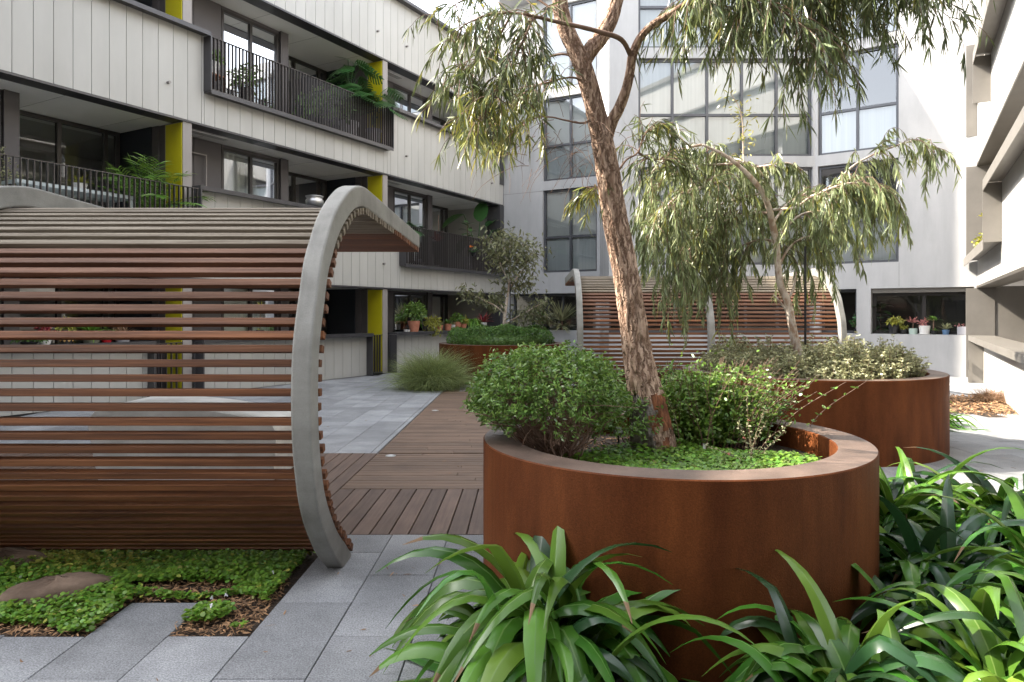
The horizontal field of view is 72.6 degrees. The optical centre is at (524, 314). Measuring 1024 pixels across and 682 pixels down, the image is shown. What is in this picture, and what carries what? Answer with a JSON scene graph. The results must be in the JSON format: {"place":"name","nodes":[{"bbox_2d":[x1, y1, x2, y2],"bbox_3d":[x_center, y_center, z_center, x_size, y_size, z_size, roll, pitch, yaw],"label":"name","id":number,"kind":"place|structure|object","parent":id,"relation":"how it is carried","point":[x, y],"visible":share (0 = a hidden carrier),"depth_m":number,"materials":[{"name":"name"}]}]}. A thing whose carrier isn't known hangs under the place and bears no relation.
{"place":"outdoors","nodes":[
{"label":"outdoors","id":0,"kind":"place"},
{"bbox_2d":[0,371,402,416],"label":"paving bed","id":1,"kind":"object","parent":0,"point":[374,374],"depth_m":11.36,"materials":[{"name":"grey concrete"}]},
{"label":"deck underlay","id":2,"kind":"structure","parent":1,"relation":"on","visible":0},
{"bbox_2d":[0,453,482,534],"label":"deck","id":3,"kind":"structure","parent":2,"relation":"on","point":[368,512],"depth_m":5.75,"materials":[{"name":"brown wood"}]},
{"bbox_2d":[88,396,293,479],"bbox_3d":[-3.188,1.208,6.834,1.757,0.766,0.730,0,0,0],"label":"concrete lounger","id":4,"kind":"object","parent":3,"relation":"on","point":[189,414],"visible":0.28,"depth_m":6.49,"materials":[{"name":"grey concrete"}]},
{"bbox_2d":[341,389,578,491],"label":"deck","id":5,"kind":"structure","parent":2,"relation":"on","point":[425,451],"depth_m":7.80,"materials":[{"name":"brown wood"}]},
{"bbox_2d":[0,499,886,681],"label":"garden soil","id":6,"kind":"structure","parent":0,"point":[298,572],"depth_m":3.79,"materials":[{"name":"brown soil"}]},
{"bbox_2d":[0,547,49,575],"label":"rock","id":7,"kind":"object","parent":6,"relation":"on","point":[17,552],"visible":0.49,"depth_m":4.31,"materials":[{"name":"stone"}]},
{"bbox_2d":[0,572,114,608],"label":"rock","id":8,"kind":"object","parent":6,"relation":"on","point":[56,584],"visible":0.51,"depth_m":3.81,"materials":[{"name":"stone"}]},
{"bbox_2d":[0,576,291,636],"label":"mulch","id":9,"kind":"object","parent":6,"relation":"on","point":[32,629],"visible":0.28,"depth_m":3.67,"materials":[{"name":"brown plant"}]},
{"bbox_2d":[0,548,314,633],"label":"ground cover","id":10,"kind":"object","parent":6,"relation":"on","point":[254,581],"visible":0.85,"depth_m":4.06,"materials":[{"name":"green plant"}]},
{"bbox_2d":[20,398,1012,680],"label":"fallen leaves","id":11,"kind":"object","parent":6,"relation":"on","point":[404,574],"visible":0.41,"depth_m":3.89,"materials":[{"name":"brown plant"}]},
{"bbox_2d":[369,526,757,681],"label":"strap leaf plant","id":12,"kind":"object","parent":6,"relation":"on","point":[538,616],"visible":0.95,"depth_m":2.82,"materials":[{"name":"green plant"}]},
{"bbox_2d":[671,549,965,681],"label":"strap leaf plant","id":13,"kind":"object","parent":6,"relation":"on","point":[828,647],"visible":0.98,"depth_m":2.71,"materials":[{"name":"green plant"}]},
{"bbox_2d":[833,569,1023,681],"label":"strap leaf plant","id":14,"kind":"object","parent":6,"relation":"on","point":[980,643],"visible":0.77,"depth_m":2.77,"materials":[{"name":"green plant"}]},
{"bbox_2d":[850,551,1023,654],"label":"strap leaf plant","id":15,"kind":"object","parent":6,"relation":"on","point":[985,601],"visible":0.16,"depth_m":3.16,"materials":[{"name":"green plant"}]},
{"bbox_2d":[879,474,1023,620],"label":"strap leaf plant","id":16,"kind":"object","parent":6,"relation":"on","point":[911,544],"visible":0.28,"depth_m":3.65,"materials":[{"name":"green plant"}]},
{"bbox_2d":[879,447,1023,559],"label":"strap leaf plant","id":17,"kind":"object","parent":6,"relation":"on","point":[910,503],"visible":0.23,"depth_m":4.42,"materials":[{"name":"green plant"}]},
{"bbox_2d":[887,447,1023,550],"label":"strap leaf plant","id":18,"kind":"object","parent":6,"relation":"on","point":[1000,505],"visible":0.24,"depth_m":4.33,"materials":[{"name":"green plant"}]},
{"bbox_2d":[917,477,1023,610],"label":"strap leaf plant","id":19,"kind":"object","parent":6,"relation":"on","point":[1015,538],"visible":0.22,"depth_m":3.35,"materials":[{"name":"green plant"}]},
{"bbox_2d":[951,570,1023,675],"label":"strap leaf plant","id":20,"kind":"object","parent":6,"relation":"on","point":[957,655],"visible":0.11,"depth_m":3.04,"materials":[{"name":"green plant"}]},
{"bbox_2d":[409,0,500,35],"label":"sky","id":21,"kind":"structure","parent":0,"point":[426,5],"materials":[{"name":"white"}]},
{"bbox_2d":[0,372,1023,681],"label":"paving","id":22,"kind":"structure","parent":0,"point":[316,632],"depth_m":3.65,"materials":[{"name":"stone"}]},
{"bbox_2d":[0,186,419,567],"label":"pergola","id":23,"kind":"object","parent":22,"relation":"on","point":[45,234],"visible":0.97,"depth_m":3.97,"materials":[{"name":"wood"}]},
{"bbox_2d":[0,0,507,415],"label":"apartment building","id":24,"kind":"structure","parent":22,"relation":"on","point":[89,87],"depth_m":15.64,"materials":[{"name":"grey"}]},
{"bbox_2d":[0,93,1,179],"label":"window","id":25,"kind":"structure","parent":24,"relation":"in","point":[0,93],"depth_m":11.53,"materials":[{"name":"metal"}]},
{"bbox_2d":[0,146,23,185],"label":"potted plant","id":26,"kind":"object","parent":24,"relation":"on","point":[9,173],"visible":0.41,"depth_m":11.41,"materials":[{"name":"green plant"}]},
{"bbox_2d":[10,340,47,344],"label":"potted plant","id":27,"kind":"object","parent":24,"relation":"on","point":[34,342],"visible":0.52,"depth_m":10.88,"materials":[{"name":"green plant"}]},
{"bbox_2d":[33,327,55,344],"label":"potted plant","id":28,"kind":"object","parent":24,"relation":"on","point":[48,341],"visible":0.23,"depth_m":11.10,"materials":[{"name":"red plant"}]},
{"bbox_2d":[54,316,76,343],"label":"potted plant","id":29,"kind":"object","parent":24,"relation":"on","point":[66,341],"visible":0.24,"depth_m":11.35,"materials":[{"name":"yellow plant"}]},
{"bbox_2d":[1,179,132,207],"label":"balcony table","id":30,"kind":"object","parent":24,"relation":"on","point":[75,191],"visible":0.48,"depth_m":12.33,"materials":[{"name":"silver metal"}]},
{"bbox_2d":[64,174,93,188],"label":"potted plant","id":31,"kind":"object","parent":30,"relation":"on","point":[81,183],"visible":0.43,"depth_m":12.26,"materials":[{"name":"yellow plant"}]},
{"bbox_2d":[20,278,119,343],"bbox_3d":[-8.882,0.432,13.273,0.090,2.236,2.320,0,0,29],"label":"sliding door","id":32,"kind":"structure","parent":24,"relation":"in","point":[56,289],"depth_m":14.00,"materials":[{"name":"black"}]},
{"bbox_2d":[20,110,119,207],"bbox_3d":[-8.882,-2.598,13.273,0.090,2.236,2.320,0,0,29],"label":"sliding door","id":33,"kind":"structure","parent":24,"relation":"in","point":[58,122],"depth_m":13.60,"materials":[{"name":"metal"}]},
{"bbox_2d":[62,327,114,342],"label":"potted plant","id":34,"kind":"object","parent":24,"relation":"on","point":[91,329],"visible":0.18,"depth_m":11.72,"materials":[{"name":"green plant"}]},
{"bbox_2d":[113,327,130,341],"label":"potted plant","id":35,"kind":"object","parent":24,"relation":"on","point":[121,329],"visible":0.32,"depth_m":12.18,"materials":[{"name":"grey plant"}]},
{"bbox_2d":[94,152,215,207],"bbox_3d":[-7.022,-2.225,13.249,2.352,1.510,2.348,0,0,0],"label":"potted palm","id":36,"kind":"object","parent":24,"relation":"on","point":[149,176],"visible":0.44,"depth_m":12.92,"materials":[{"name":"green plant"}]},
{"bbox_2d":[212,55,223,88],"bbox_3d":[-6.506,-4.990,14.488,0.400,0.980,0.400,0,0,29],"label":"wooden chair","id":37,"kind":"object","parent":24,"relation":"on","point":[215,78],"visible":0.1,"depth_m":14.57,"materials":[{"name":"brown wood"}]},
{"bbox_2d":[212,49,223,73],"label":"potted plant","id":38,"kind":"object","parent":37,"relation":"on","point":[216,61],"visible":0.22,"depth_m":14.42,"materials":[{"name":"green plant"}]},
{"bbox_2d":[226,63,261,100],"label":"potted plant","id":39,"kind":"object","parent":24,"relation":"on","point":[244,81],"visible":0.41,"depth_m":15.09,"materials":[{"name":"green plant"}]},
{"bbox_2d":[221,288,278,330],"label":"window","id":40,"kind":"structure","parent":24,"relation":"in","point":[222,289],"depth_m":15.92,"materials":[{"name":"glass"}]},
{"bbox_2d":[221,147,278,198],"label":"window","id":41,"kind":"structure","parent":24,"relation":"in","point":[262,173],"depth_m":15.93,"materials":[{"name":"glass"}]},
{"bbox_2d":[221,8,278,109],"bbox_3d":[-6.274,-5.639,15.936,0.774,2.099,1.459,0,0,3],"label":"window","id":42,"kind":"structure","parent":24,"relation":"in","point":[236,30],"depth_m":15.90,"materials":[{"name":"glass"}]},
{"bbox_2d":[289,288,326,333],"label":"sliding door","id":43,"kind":"structure","parent":24,"relation":"in","point":[324,329],"depth_m":18.36,"materials":[{"name":"black"}]},
{"bbox_2d":[289,172,326,204],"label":"sliding door","id":44,"kind":"structure","parent":24,"relation":"in","point":[300,186],"depth_m":18.66,"materials":[{"name":"glass"}]},
{"bbox_2d":[289,56,326,120],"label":"sliding door","id":45,"kind":"structure","parent":24,"relation":"in","point":[294,63],"depth_m":18.63,"materials":[{"name":"glass"}]},
{"bbox_2d":[305,195,323,206],"bbox_3d":[-4.881,-2.618,16.196,0.420,0.252,0.420,0,0,0],"label":"pewter bowl","id":46,"kind":"object","parent":24,"relation":"on","point":[315,200],"visible":0.89,"depth_m":16.04,"materials":[{"name":"silver metal"}]},
{"bbox_2d":[292,84,356,126],"bbox_3d":[-4.961,-5.043,17.223,1.387,1.086,1.396,0,0,39],"label":"potted plant","id":47,"kind":"object","parent":24,"relation":"on","point":[323,106],"visible":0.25,"depth_m":17.01,"materials":[{"name":"green plant"}]},
{"bbox_2d":[312,56,383,135],"bbox_3d":[-4.585,-5.484,17.751,1.966,1.968,1.717,0,0,0],"label":"potted palm","id":48,"kind":"object","parent":24,"relation":"on","point":[348,85],"visible":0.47,"depth_m":17.77,"materials":[{"name":"green plant"}]},
{"bbox_2d":[353,84,407,140],"bbox_3d":[-3.826,-5.253,18.089,1.628,1.506,1.499,0,0,0],"label":"monstera plant","id":49,"kind":"object","parent":24,"relation":"on","point":[389,104],"visible":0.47,"depth_m":18.16,"materials":[{"name":"green plant"}]},
{"bbox_2d":[393,293,425,331],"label":"window","id":50,"kind":"structure","parent":24,"relation":"in","point":[399,322],"depth_m":20.78,"materials":[{"name":"glass"}]},
{"bbox_2d":[393,189,425,262],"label":"window","id":51,"kind":"structure","parent":24,"relation":"in","point":[411,207],"depth_m":21.00,"materials":[{"name":"glass"}]},
{"bbox_2d":[393,85,425,118],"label":"window","id":52,"kind":"structure","parent":24,"relation":"in","point":[408,104],"depth_m":21.00,"materials":[{"name":"glass"}]},
{"bbox_2d":[400,300,427,331],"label":"potted plant","id":53,"kind":"object","parent":24,"relation":"on","point":[418,310],"visible":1,"depth_m":19.34,"materials":[{"name":"green plant"}]},
{"bbox_2d":[421,314,441,336],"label":"potted plant","id":54,"kind":"object","parent":24,"relation":"on","point":[432,322],"visible":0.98,"depth_m":20.05,"materials":[{"name":"yellow plant"}]},
{"bbox_2d":[432,294,447,330],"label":"sliding door","id":55,"kind":"structure","parent":24,"relation":"in","point":[439,302],"depth_m":24.13,"materials":[{"name":"black"}]},
{"bbox_2d":[432,205,447,266],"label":"sliding door","id":56,"kind":"structure","parent":24,"relation":"in","point":[442,212],"depth_m":24.13,"materials":[{"name":"glass"}]},
{"bbox_2d":[432,116,447,125],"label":"sliding door","id":57,"kind":"structure","parent":24,"relation":"in","point":[434,119],"depth_m":24.03,"materials":[{"name":"glass"}]},
{"bbox_2d":[444,310,451,329],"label":"potted plant","id":58,"kind":"object","parent":24,"relation":"on","point":[447,325],"visible":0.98,"depth_m":20.83,"materials":[{"name":"green plant"}]},
{"bbox_2d":[450,312,464,329],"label":"potted plant","id":59,"kind":"object","parent":24,"relation":"on","point":[457,316],"visible":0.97,"depth_m":21.23,"materials":[{"name":"green plant"}]},
{"bbox_2d":[457,314,468,327],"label":"potted plant","id":60,"kind":"object","parent":24,"relation":"on","point":[463,325],"visible":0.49,"depth_m":21.52,"materials":[{"name":"orange plant"}]},
{"bbox_2d":[458,220,475,267],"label":"potted plant","id":61,"kind":"object","parent":24,"relation":"on","point":[467,233],"visible":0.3,"depth_m":22.12,"materials":[{"name":"green plant"}]},
{"bbox_2d":[466,318,482,326],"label":"potted plant","id":62,"kind":"object","parent":24,"relation":"on","point":[475,321],"visible":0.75,"depth_m":21.91,"materials":[{"name":"green plant"}]},
{"bbox_2d":[442,203,509,269],"bbox_3d":[-1.622,-2.635,23.512,2.342,2.330,1.031,0,0,0],"label":"bird of paradise","id":63,"kind":"object","parent":24,"relation":"on","point":[480,213],"visible":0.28,"depth_m":23.21,"materials":[{"name":"green plant"}]},
{"bbox_2d":[471,313,493,324],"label":"potted plant","id":64,"kind":"object","parent":24,"relation":"on","point":[484,319],"visible":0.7,"depth_m":22.57,"materials":[{"name":"red plant"}]},
{"bbox_2d":[364,344,481,394],"bbox_3d":[-1.921,1.044,14.788,2.928,1.058,2.902,0,0,39],"label":"grass tussock","id":65,"kind":"object","parent":22,"relation":"on","point":[431,373],"depth_m":14.39,"materials":[{"name":"green plant"}]},
{"bbox_2d":[439,342,565,384],"bbox_3d":[-0.530,1.127,16.800,3.040,0.885,3.040,0,0,0],"label":"round planter","id":66,"kind":"object","parent":22,"relation":"on","point":[478,351],"visible":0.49,"depth_m":15.42,"materials":[{"name":"metal"}]},
{"bbox_2d":[446,323,555,344],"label":"clipped hedge","id":67,"kind":"object","parent":66,"relation":"on","point":[480,334],"visible":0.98,"depth_m":15.93,"materials":[{"name":"green plant"}]},
{"bbox_2d":[454,220,560,328],"bbox_3d":[-0.432,-0.950,16.759,2.491,2.707,1.388,0,0,12],"label":"young tree","id":68,"kind":"object","parent":66,"relation":"in","point":[507,253],"visible":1,"depth_m":16.71,"materials":[{"name":"green plant"}]},
{"bbox_2d":[613,359,676,399],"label":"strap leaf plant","id":69,"kind":"object","parent":22,"relation":"on","point":[662,384],"depth_m":11.61,"materials":[{"name":"green plant"}]},
{"bbox_2d":[483,410,878,681],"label":"round planter","id":70,"kind":"object","parent":22,"relation":"on","point":[713,530],"visible":0.61,"depth_m":3.06,"materials":[{"name":"metal"}]},
{"bbox_2d":[459,340,663,459],"bbox_3d":[0.242,0.500,4.024,1.220,0.712,1.039,0,0,0],"label":"round shrub","id":71,"kind":"object","parent":70,"relation":"on","point":[521,389],"visible":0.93,"depth_m":3.80,"materials":[{"name":"green plant"}]},
{"bbox_2d":[534,437,783,467],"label":"leaf litter","id":72,"kind":"object","parent":70,"relation":"in","point":[603,441],"visible":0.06,"depth_m":4.40,"materials":[{"name":"plant"}]},
{"bbox_2d":[563,440,822,469],"bbox_3d":[0.914,0.800,3.776,1.476,0.081,1.067,0,0,0],"label":"ground cover","id":73,"kind":"object","parent":70,"relation":"on","point":[699,455],"visible":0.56,"depth_m":3.89,"materials":[{"name":"green plant"}]},
{"bbox_2d":[402,0,996,455],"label":"gum tree","id":74,"kind":"object","parent":70,"relation":"in","point":[818,30],"visible":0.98,"depth_m":3.97,"materials":[{"name":"green plant"}]},
{"bbox_2d":[582,344,864,449],"bbox_3d":[1.021,0.562,4.513,2.099,0.740,1.270,0,0,-21],"label":"leafy shrub","id":75,"kind":"object","parent":70,"relation":"in","point":[700,413],"visible":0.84,"depth_m":4.37,"materials":[{"name":"green plant"}]},
{"bbox_2d":[704,395,792,458],"bbox_3d":[1.256,0.646,3.902,0.470,0.392,0.158,0,0,-8],"label":"flowering sprig","id":76,"kind":"object","parent":70,"relation":"on","point":[751,447],"visible":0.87,"depth_m":3.91,"materials":[{"name":"green plant"}]},
{"bbox_2d":[716,453,810,469],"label":"ground cover plant","id":77,"kind":"object","parent":70,"relation":"in","point":[761,467],"visible":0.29,"depth_m":3.71,"materials":[{"name":"green plant"}]},
{"bbox_2d":[565,269,846,381],"bbox_3d":[3.359,0.382,14.372,4.830,2.566,3.817,0,0,0],"label":"pergola","id":78,"kind":"object","parent":22,"relation":"on","point":[594,290],"visible":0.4,"depth_m":12.70,"materials":[{"name":"wood"}]},
{"bbox_2d":[499,0,977,376],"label":"apartment building","id":79,"kind":"structure","parent":22,"relation":"on","point":[927,275],"depth_m":19.58,"materials":[{"name":"grey paint"}]},
{"bbox_2d":[514,293,576,329],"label":"window","id":80,"kind":"structure","parent":79,"relation":"in","point":[565,294],"depth_m":23.38,"materials":[{"name":"grey"}]},
{"bbox_2d":[548,301,575,333],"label":"yucca","id":81,"kind":"object","parent":79,"relation":"on","point":[564,315],"visible":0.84,"depth_m":22.68,"materials":[{"name":"green plant"}]},
{"bbox_2d":[544,94,595,180],"bbox_3d":[1.535,-5.775,22.838,1.940,2.730,0.150,0,0,28],"label":"window","id":82,"kind":"structure","parent":79,"relation":"in","point":[573,108],"depth_m":22.96,"materials":[{"name":"grey glass"}]},
{"bbox_2d":[544,186,596,272],"bbox_3d":[1.535,-2.745,22.838,1.940,2.730,0.150,0,0,28],"label":"window","id":83,"kind":"structure","parent":79,"relation":"in","point":[572,248],"depth_m":22.96,"materials":[{"name":"grey glass"}]},
{"bbox_2d":[544,0,596,89],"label":"window","id":84,"kind":"structure","parent":79,"relation":"in","point":[584,12],"depth_m":22.85,"materials":[{"name":"grey"}]},
{"bbox_2d":[609,306,809,332],"bbox_3d":[5.205,-0.085,19.725,5.690,1.210,0.090,0,0,0],"label":"window","id":85,"kind":"structure","parent":79,"relation":"in","point":[610,331],"depth_m":19.68,"materials":[{"name":"grey glass"}]},
{"bbox_2d":[638,0,806,46],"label":"window","id":86,"kind":"structure","parent":79,"relation":"in","point":[648,10],"depth_m":19.64,"materials":[{"name":"grey"}]},
{"bbox_2d":[638,167,810,264],"bbox_3d":[5.600,-2.745,19.575,4.860,2.730,0.150,0,0,0],"label":"window","id":87,"kind":"structure","parent":79,"relation":"in","point":[807,170],"depth_m":19.64,"materials":[{"name":"grey glass"}]},
{"bbox_2d":[638,59,810,155],"bbox_3d":[5.600,-5.775,19.575,4.860,2.730,0.150,0,0,0],"label":"window","id":88,"kind":"structure","parent":79,"relation":"in","point":[698,104],"depth_m":19.64,"materials":[{"name":"grey"}]},
{"bbox_2d":[822,289,855,332],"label":"window","id":89,"kind":"structure","parent":79,"relation":"in","point":[840,290],"depth_m":19.27,"materials":[{"name":"grey"}]},
{"bbox_2d":[849,315,855,330],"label":"potted plant","id":90,"kind":"object","parent":79,"relation":"on","point":[853,321],"visible":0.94,"depth_m":18.89,"materials":[{"name":"green plant"}]},
{"bbox_2d":[819,158,898,263],"bbox_3d":[9.072,-2.745,18.953,1.990,2.730,0.150,0,0,34],"label":"window","id":91,"kind":"structure","parent":79,"relation":"in","point":[880,256],"depth_m":18.78,"materials":[{"name":"grey glass"}]},
{"bbox_2d":[819,44,898,154],"bbox_3d":[9.072,-5.775,18.953,1.990,2.730,0.150,0,0,34],"label":"window","id":92,"kind":"structure","parent":79,"relation":"in","point":[860,130],"depth_m":18.94,"materials":[{"name":"grey"}]},
{"bbox_2d":[836,0,898,41],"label":"window","id":93,"kind":"structure","parent":79,"relation":"in","point":[890,29],"depth_m":18.83,"materials":[{"name":"grey"}]},
{"bbox_2d":[872,303,893,332],"bbox_3d":[9.671,0.583,18.923,0.699,1.774,0.618,0,0,0],"label":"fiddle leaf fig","id":94,"kind":"object","parent":79,"relation":"in","point":[880,306],"visible":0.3,"depth_m":18.93,"materials":[{"name":"green plant"}]},
{"bbox_2d":[885,316,905,333],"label":"potted plant","id":95,"kind":"object","parent":79,"relation":"on","point":[893,328],"visible":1,"depth_m":18.36,"materials":[{"name":"yellow plant"}]},
{"bbox_2d":[907,316,916,333],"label":"potted plant","id":96,"kind":"object","parent":79,"relation":"on","point":[913,330],"visible":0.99,"depth_m":18.12,"materials":[{"name":"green plant"}]},
{"bbox_2d":[873,292,965,334],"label":"window","id":97,"kind":"structure","parent":79,"relation":"in","point":[924,294],"depth_m":18.29,"materials":[{"name":"black"}]},
{"bbox_2d":[917,317,930,334],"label":"potted plant","id":98,"kind":"object","parent":79,"relation":"on","point":[925,330],"visible":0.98,"depth_m":17.97,"materials":[{"name":"pink plant"}]},
{"bbox_2d":[926,316,940,334],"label":"potted plant","id":99,"kind":"object","parent":79,"relation":"on","point":[932,318],"visible":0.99,"depth_m":17.92,"materials":[{"name":"green plant"}]},
{"bbox_2d":[940,323,952,334],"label":"potted plant","id":100,"kind":"object","parent":79,"relation":"on","point":[946,327],"visible":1,"depth_m":17.73,"materials":[{"name":"blue plant"}]},
{"bbox_2d":[954,324,965,334],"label":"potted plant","id":101,"kind":"object","parent":79,"relation":"on","point":[961,330],"visible":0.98,"depth_m":17.52,"materials":[{"name":"grey"}]},
{"bbox_2d":[681,364,949,466],"bbox_3d":[3.510,1.127,8.670,3.040,0.885,3.040,0,0,0],"label":"round planter","id":102,"kind":"object","parent":22,"relation":"on","point":[887,417],"visible":0.52,"depth_m":7.21,"materials":[{"name":"metal"}]},
{"bbox_2d":[624,85,962,357],"bbox_3d":[3.051,-1.080,8.531,3.638,3.645,2.504,0,0,0],"label":"gum tree","id":103,"kind":"object","parent":102,"relation":"in","point":[688,257],"visible":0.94,"depth_m":8.48,"materials":[{"name":"green plant"}]},
{"bbox_2d":[804,246,806,351],"bbox_3d":[3.466,-0.040,8.600,0.028,1.599,0.027,0,0,0],"label":"tree stake","id":104,"kind":"object","parent":102,"relation":"on","point":[805,295],"visible":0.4,"depth_m":8.59,"materials":[{"name":"black metal"}]},
{"bbox_2d":[694,331,931,379],"bbox_3d":[3.511,0.529,8.661,2.743,0.608,2.832,0,0,0],"label":"grey leaved shrub","id":105,"kind":"object","parent":102,"relation":"on","point":[852,359],"visible":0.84,"depth_m":7.86,"materials":[{"name":"green plant"}]},
{"bbox_2d":[950,401,986,432],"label":"strap leaf plant","id":106,"kind":"object","parent":22,"relation":"on","point":[953,417],"visible":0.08,"depth_m":9.63,"materials":[{"name":"green plant"}]},
{"bbox_2d":[963,0,1023,418],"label":"apartment building","id":107,"kind":"structure","parent":22,"relation":"on","point":[995,198],"depth_m":13.43,"materials":[{"name":"grey"}]},
{"bbox_2d":[971,213,981,247],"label":"potted plant","id":108,"kind":"object","parent":107,"relation":"on","point":[978,241],"visible":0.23,"depth_m":16.32,"materials":[{"name":"yellow plant"}]},
{"bbox_2d":[950,395,1016,417],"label":"garden soil","id":109,"kind":"structure","parent":0,"point":[987,414],"depth_m":11.51,"materials":[{"name":"brown soil"}]},
{"bbox_2d":[959,383,1005,402],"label":"grass tussock","id":110,"kind":"object","parent":109,"relation":"on","point":[988,394],"depth_m":12.54,"materials":[{"name":"beige plant"}]},
{"bbox_2d":[950,393,1017,416],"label":"fallen leaves","id":111,"kind":"object","parent":109,"relation":"on","point":[976,408],"visible":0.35,"depth_m":11.71,"materials":[{"name":"brown plant"}]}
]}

